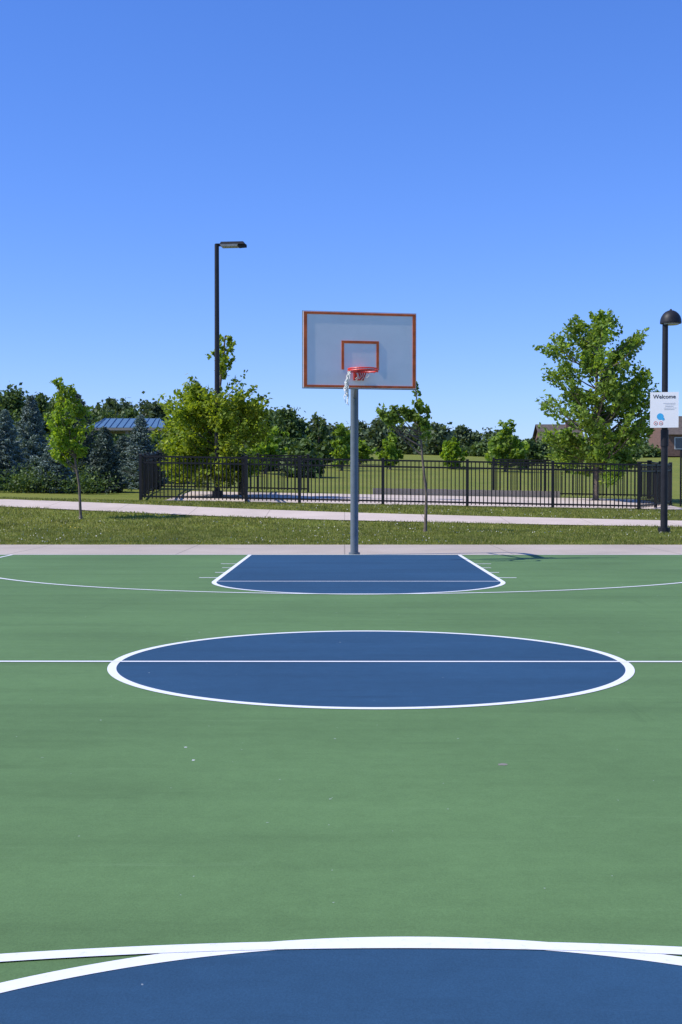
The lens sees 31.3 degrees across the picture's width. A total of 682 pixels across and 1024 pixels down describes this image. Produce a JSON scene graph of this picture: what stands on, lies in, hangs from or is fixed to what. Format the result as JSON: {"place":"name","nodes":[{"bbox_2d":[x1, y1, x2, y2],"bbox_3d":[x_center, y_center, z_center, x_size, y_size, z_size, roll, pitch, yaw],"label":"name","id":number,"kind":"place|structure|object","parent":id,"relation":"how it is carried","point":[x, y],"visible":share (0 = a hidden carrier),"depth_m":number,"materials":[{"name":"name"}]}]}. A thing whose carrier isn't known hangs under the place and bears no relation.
{"place":"outdoors","nodes":[
{"label":"outdoors","id":0,"kind":"place"},
{"bbox_2d":[0,496,681,544],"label":"grass","id":1,"kind":"structure","parent":0,"point":[170,535],"depth_m":32.98,"materials":[{"name":"green plant"}]},
{"bbox_2d":[0,454,681,544],"bbox_3d":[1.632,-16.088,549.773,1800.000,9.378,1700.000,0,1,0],"label":"ground","id":2,"kind":"structure","parent":0,"point":[133,494],"depth_m":61.45,"materials":[{"name":"green plant"}]},
{"bbox_2d":[0,409,31,488],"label":"blue spruce tree","id":3,"kind":"object","parent":2,"relation":"on","point":[9,451],"visible":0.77,"depth_m":51.70,"materials":[{"name":"green plant"}]},
{"bbox_2d":[14,394,49,473],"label":"blue spruce tree","id":4,"kind":"object","parent":2,"relation":"on","point":[31,423],"visible":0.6,"depth_m":56.62,"materials":[{"name":"green plant"}]},
{"bbox_2d":[29,437,81,492],"bbox_3d":[-11.461,-1.852,48.971,2.411,2.530,2.149,0,1,0],"label":"blue spruce tree","id":5,"kind":"object","parent":2,"relation":"on","point":[47,462],"visible":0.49,"depth_m":48.63,"materials":[{"name":"green plant"}]},
{"bbox_2d":[0,459,133,494],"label":"shrub bed","id":6,"kind":"object","parent":2,"relation":"on","point":[22,481],"visible":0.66,"depth_m":48.28,"materials":[{"name":"green plant"}]},
{"bbox_2d":[43,377,94,518],"bbox_3d":[-8.089,-1.915,36.156,1.495,4.276,1.506,0,1,-17],"label":"young tree","id":7,"kind":"object","parent":2,"relation":"on","point":[64,435],"visible":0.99,"depth_m":36.06,"materials":[{"name":"green plant"}]},
{"bbox_2d":[63,394,99,474],"bbox_3d":[-13.520,-3.660,61.998,3.894,4.848,4.142,1,2,41],"label":"blue spruce tree","id":8,"kind":"object","parent":2,"relation":"on","point":[90,438],"visible":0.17,"depth_m":61.66,"materials":[{"name":"green plant"}]},
{"bbox_2d":[81,426,129,492],"bbox_3d":[-9.760,-2.109,50.025,2.101,2.865,2.111,-1,2,-43],"label":"blue spruce tree","id":9,"kind":"object","parent":2,"relation":"on","point":[103,455],"visible":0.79,"depth_m":49.71,"materials":[{"name":"green plant"}]},
{"bbox_2d":[114,435,129,482],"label":"blue spruce tree","id":10,"kind":"object","parent":2,"relation":"on","point":[122,446],"visible":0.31,"depth_m":59.65,"materials":[{"name":"green plant"}]},
{"bbox_2d":[86,418,164,436],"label":"picnic shelter","id":11,"kind":"object","parent":2,"relation":"on","point":[119,426],"visible":0.48,"depth_m":82.47,"materials":[{"name":"blue metal"}]},
{"bbox_2d":[117,414,166,489],"bbox_3d":[-8.878,-2.611,54.008,2.279,3.486,2.281,0,1,17],"label":"blue spruce tree","id":12,"kind":"object","parent":2,"relation":"on","point":[139,439],"visible":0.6,"depth_m":53.67,"materials":[{"name":"green plant"}]},
{"bbox_2d":[142,451,157,494],"bbox_3d":[-7.662,-1.526,48.596,0.236,2.049,9.964,0,1,-5],"label":"metal fence","id":13,"kind":"object","parent":2,"relation":"on","point":[150,473],"visible":0.67,"depth_m":49.01,"materials":[{"name":"black metal"}]},
{"bbox_2d":[0,381,333,477],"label":"tree grove","id":14,"kind":"object","parent":2,"relation":"on","point":[296,442],"visible":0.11,"depth_m":94.36,"materials":[{"name":"green plant"}]},
{"bbox_2d":[155,427,190,483],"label":"blue spruce tree","id":15,"kind":"object","parent":2,"relation":"on","point":[160,451],"visible":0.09,"depth_m":59.54,"materials":[{"name":"green plant"}]},
{"bbox_2d":[158,451,308,492],"bbox_3d":[-4.742,-1.748,53.388,6.723,1.826,0.120,0,1,2],"label":"metal fence","id":16,"kind":"object","parent":2,"relation":"on","point":[264,487],"visible":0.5,"depth_m":53.31,"materials":[{"name":"black metal"}]},
{"bbox_2d":[239,453,245,496],"bbox_3d":[-3.904,-1.451,48.383,0.320,2.045,10.165,0,1,-5],"label":"metal fence","id":17,"kind":"object","parent":2,"relation":"on","point":[240,487],"visible":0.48,"depth_m":45.51,"materials":[{"name":"black metal"}]},
{"bbox_2d":[245,425,289,473],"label":"park tree","id":18,"kind":"object","parent":2,"relation":"on","point":[271,448],"visible":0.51,"depth_m":74.40,"materials":[{"name":"green plant"}]},
{"bbox_2d":[305,411,336,464],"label":"park tree","id":19,"kind":"object","parent":2,"relation":"on","point":[320,438],"visible":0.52,"depth_m":89.56,"materials":[{"name":"green plant"}]},
{"bbox_2d":[3,391,648,454],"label":"distant tree line","id":20,"kind":"object","parent":2,"relation":"on","point":[375,434],"visible":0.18,"depth_m":156.59,"materials":[{"name":"green plant"}]},
{"bbox_2d":[14,409,660,457],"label":"distant tree line","id":21,"kind":"object","parent":2,"relation":"on","point":[479,449],"visible":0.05,"depth_m":144.29,"materials":[{"name":"green plant"}]},
{"bbox_2d":[330,422,349,470],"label":"park tree","id":22,"kind":"object","parent":2,"relation":"on","point":[341,444],"visible":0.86,"depth_m":83.61,"materials":[{"name":"green plant"}]},
{"bbox_2d":[358,439,376,464],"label":"park tree","id":23,"kind":"object","parent":2,"relation":"on","point":[364,451],"visible":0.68,"depth_m":99.52,"materials":[{"name":"green plant"}]},
{"bbox_2d":[375,432,403,469],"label":"park tree","id":24,"kind":"object","parent":2,"relation":"on","point":[389,446],"visible":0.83,"depth_m":87.54,"materials":[{"name":"green plant"}]},
{"bbox_2d":[139,454,640,509],"bbox_3d":[1.580,-1.058,42.911,17.676,2.027,0.178,0,1,5],"label":"metal fence","id":25,"kind":"object","parent":2,"relation":"on","point":[382,466],"visible":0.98,"depth_m":42.88,"materials":[{"name":"black metal"}]},
{"bbox_2d":[375,381,431,531],"bbox_3d":[1.653,-1.479,31.991,1.547,4.059,0.615,0,1,0],"label":"young tree","id":26,"kind":"object","parent":2,"relation":"on","point":[392,417],"visible":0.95,"depth_m":31.92,"materials":[{"name":"green plant"}]},
{"bbox_2d":[167,491,681,509],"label":"concrete pad","id":27,"kind":"object","parent":2,"relation":"on","point":[431,498],"visible":0.6,"depth_m":48.05,"materials":[{"name":"grey concrete"}]},
{"bbox_2d":[147,333,272,487],"bbox_3d":[-5.140,-3.775,47.609,5.038,6.406,4.959,0,1,0],"label":"oak tree","id":28,"kind":"object","parent":27,"relation":"on","point":[234,417],"visible":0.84,"depth_m":46.64,"materials":[{"name":"green plant"}]},
{"bbox_2d":[212,241,246,496],"bbox_3d":[-4.247,-5.374,46.421,1.341,9.735,0.521,0,1,6],"label":"street lamp","id":29,"kind":"object","parent":27,"relation":"on","point":[234,244],"visible":0.76,"depth_m":46.29,"materials":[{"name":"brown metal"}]},
{"bbox_2d":[532,309,660,500],"bbox_3d":[10.587,-4.390,49.803,5.490,7.918,5.479,0,1,0],"label":"oak tree","id":30,"kind":"object","parent":27,"relation":"on","point":[624,401],"visible":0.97,"depth_m":49.24,"materials":[{"name":"green plant"}]},
{"bbox_2d":[439,435,467,466],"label":"park tree","id":31,"kind":"object","parent":2,"relation":"on","point":[452,451],"visible":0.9,"depth_m":91.55,"materials":[{"name":"green plant"}]},
{"bbox_2d":[484,419,529,471],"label":"park tree","id":32,"kind":"object","parent":2,"relation":"on","point":[498,450],"visible":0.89,"depth_m":87.36,"materials":[{"name":"green plant"}]},
{"bbox_2d":[514,438,551,467],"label":"park tree","id":33,"kind":"object","parent":2,"relation":"on","point":[534,453],"visible":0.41,"depth_m":94.23,"materials":[{"name":"green plant"}]},
{"bbox_2d":[551,426,585,472],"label":"park tree","id":34,"kind":"object","parent":2,"relation":"on","point":[570,428],"visible":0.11,"depth_m":87.49,"materials":[{"name":"green plant"}]},
{"bbox_2d":[492,457,649,498],"bbox_3d":[10.008,-1.465,53.051,6.823,1.828,0.120,0,1,2],"label":"metal fence","id":35,"kind":"object","parent":2,"relation":"on","point":[534,465],"visible":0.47,"depth_m":53.05,"materials":[{"name":"black metal"}]},
{"bbox_2d":[637,462,671,509],"bbox_3d":[11.583,-0.983,44.830,0.120,1.789,5.935,1,1,26],"label":"metal fence","id":36,"kind":"object","parent":2,"relation":"on","point":[656,471],"visible":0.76,"depth_m":44.37,"materials":[{"name":"black metal"}]},
{"bbox_2d":[650,460,668,504],"bbox_3d":[13.149,-1.245,50.246,0.120,1.878,5.553,0,1,7],"label":"metal fence","id":37,"kind":"object","parent":2,"relation":"on","point":[651,462],"visible":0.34,"depth_m":51.89,"materials":[{"name":"black metal"}]},
{"bbox_2d":[649,428,681,456],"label":"walls","id":38,"kind":"structure","parent":2,"relation":"on","point":[655,438],"depth_m":142.92,"materials":[{"name":"brick"}]},
{"bbox_2d":[646,416,681,437],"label":"roof","id":39,"kind":"structure","parent":38,"relation":"on","point":[677,430],"depth_m":142.09,"materials":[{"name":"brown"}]},
{"bbox_2d":[658,309,681,532],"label":"street lamp","id":40,"kind":"object","parent":2,"relation":"on","point":[670,317],"visible":0.93,"depth_m":31.07,"materials":[{"name":"brown metal"}]},
{"bbox_2d":[650,392,678,427],"bbox_3d":[8.224,-2.595,30.981,0.700,0.900,0.124,0,1,14],"label":"welcome sign","id":41,"kind":"object","parent":40,"relation":"attached to","point":[664,409],"visible":1,"depth_m":30.93,"materials":[{"name":"white metal"}]},
{"bbox_2d":[680,449,681,505],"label":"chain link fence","id":42,"kind":"object","parent":2,"relation":"on","point":[680,476],"visible":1,"depth_m":46.72,"materials":[{"name":"black metal"}]},
{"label":"walls","id":43,"kind":"object","parent":2,"relation":"on","visible":0},
{"bbox_2d":[532,420,583,439],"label":"roof","id":44,"kind":"structure","parent":43,"relation":"on","point":[548,427],"depth_m":156.97,"materials":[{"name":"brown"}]},
{"bbox_2d":[0,545,681,554],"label":"concrete pavement","id":45,"kind":"structure","parent":0,"point":[362,549],"depth_m":23.26,"materials":[{"name":"grey concrete"}]},
{"bbox_2d":[0,554,681,1023],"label":"basketball court","id":46,"kind":"object","parent":45,"relation":"on","point":[340,788],"visible":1,"depth_m":4.96,"materials":[{"name":"green paint"}]},
{"bbox_2d":[302,310,415,554],"bbox_3d":[0.514,-1.212,20.112,1.630,3.995,2.591,0,1,19],"label":"basketball hoop","id":47,"kind":"object","parent":45,"relation":"on","point":[353,352],"visible":1,"depth_m":19.45,"materials":[{"name":"metal"}]},
{"bbox_2d":[0,499,681,526],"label":"park path","id":48,"kind":"structure","parent":0,"point":[181,510],"depth_m":37.70,"materials":[{"name":"concrete"}]},
{"bbox_2d":[0,0,681,439],"label":"sky","id":49,"kind":"structure","parent":0,"point":[494,173],"materials":[{"name":"blue"}]},
{"bbox_2d":[373,488,559,497],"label":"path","id":50,"kind":"structure","parent":0,"point":[473,492],"depth_m":52.00,"materials":[{"name":"grey concrete"}]},
{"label":"window trim","id":51,"kind":"object","parent":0,"visible":0},
{"bbox_2d":[675,438,681,447],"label":"windows","id":52,"kind":"structure","parent":51,"relation":"attached to","point":[678,442],"depth_m":141.20,"materials":[{"name":"blue glass"}]}
]}

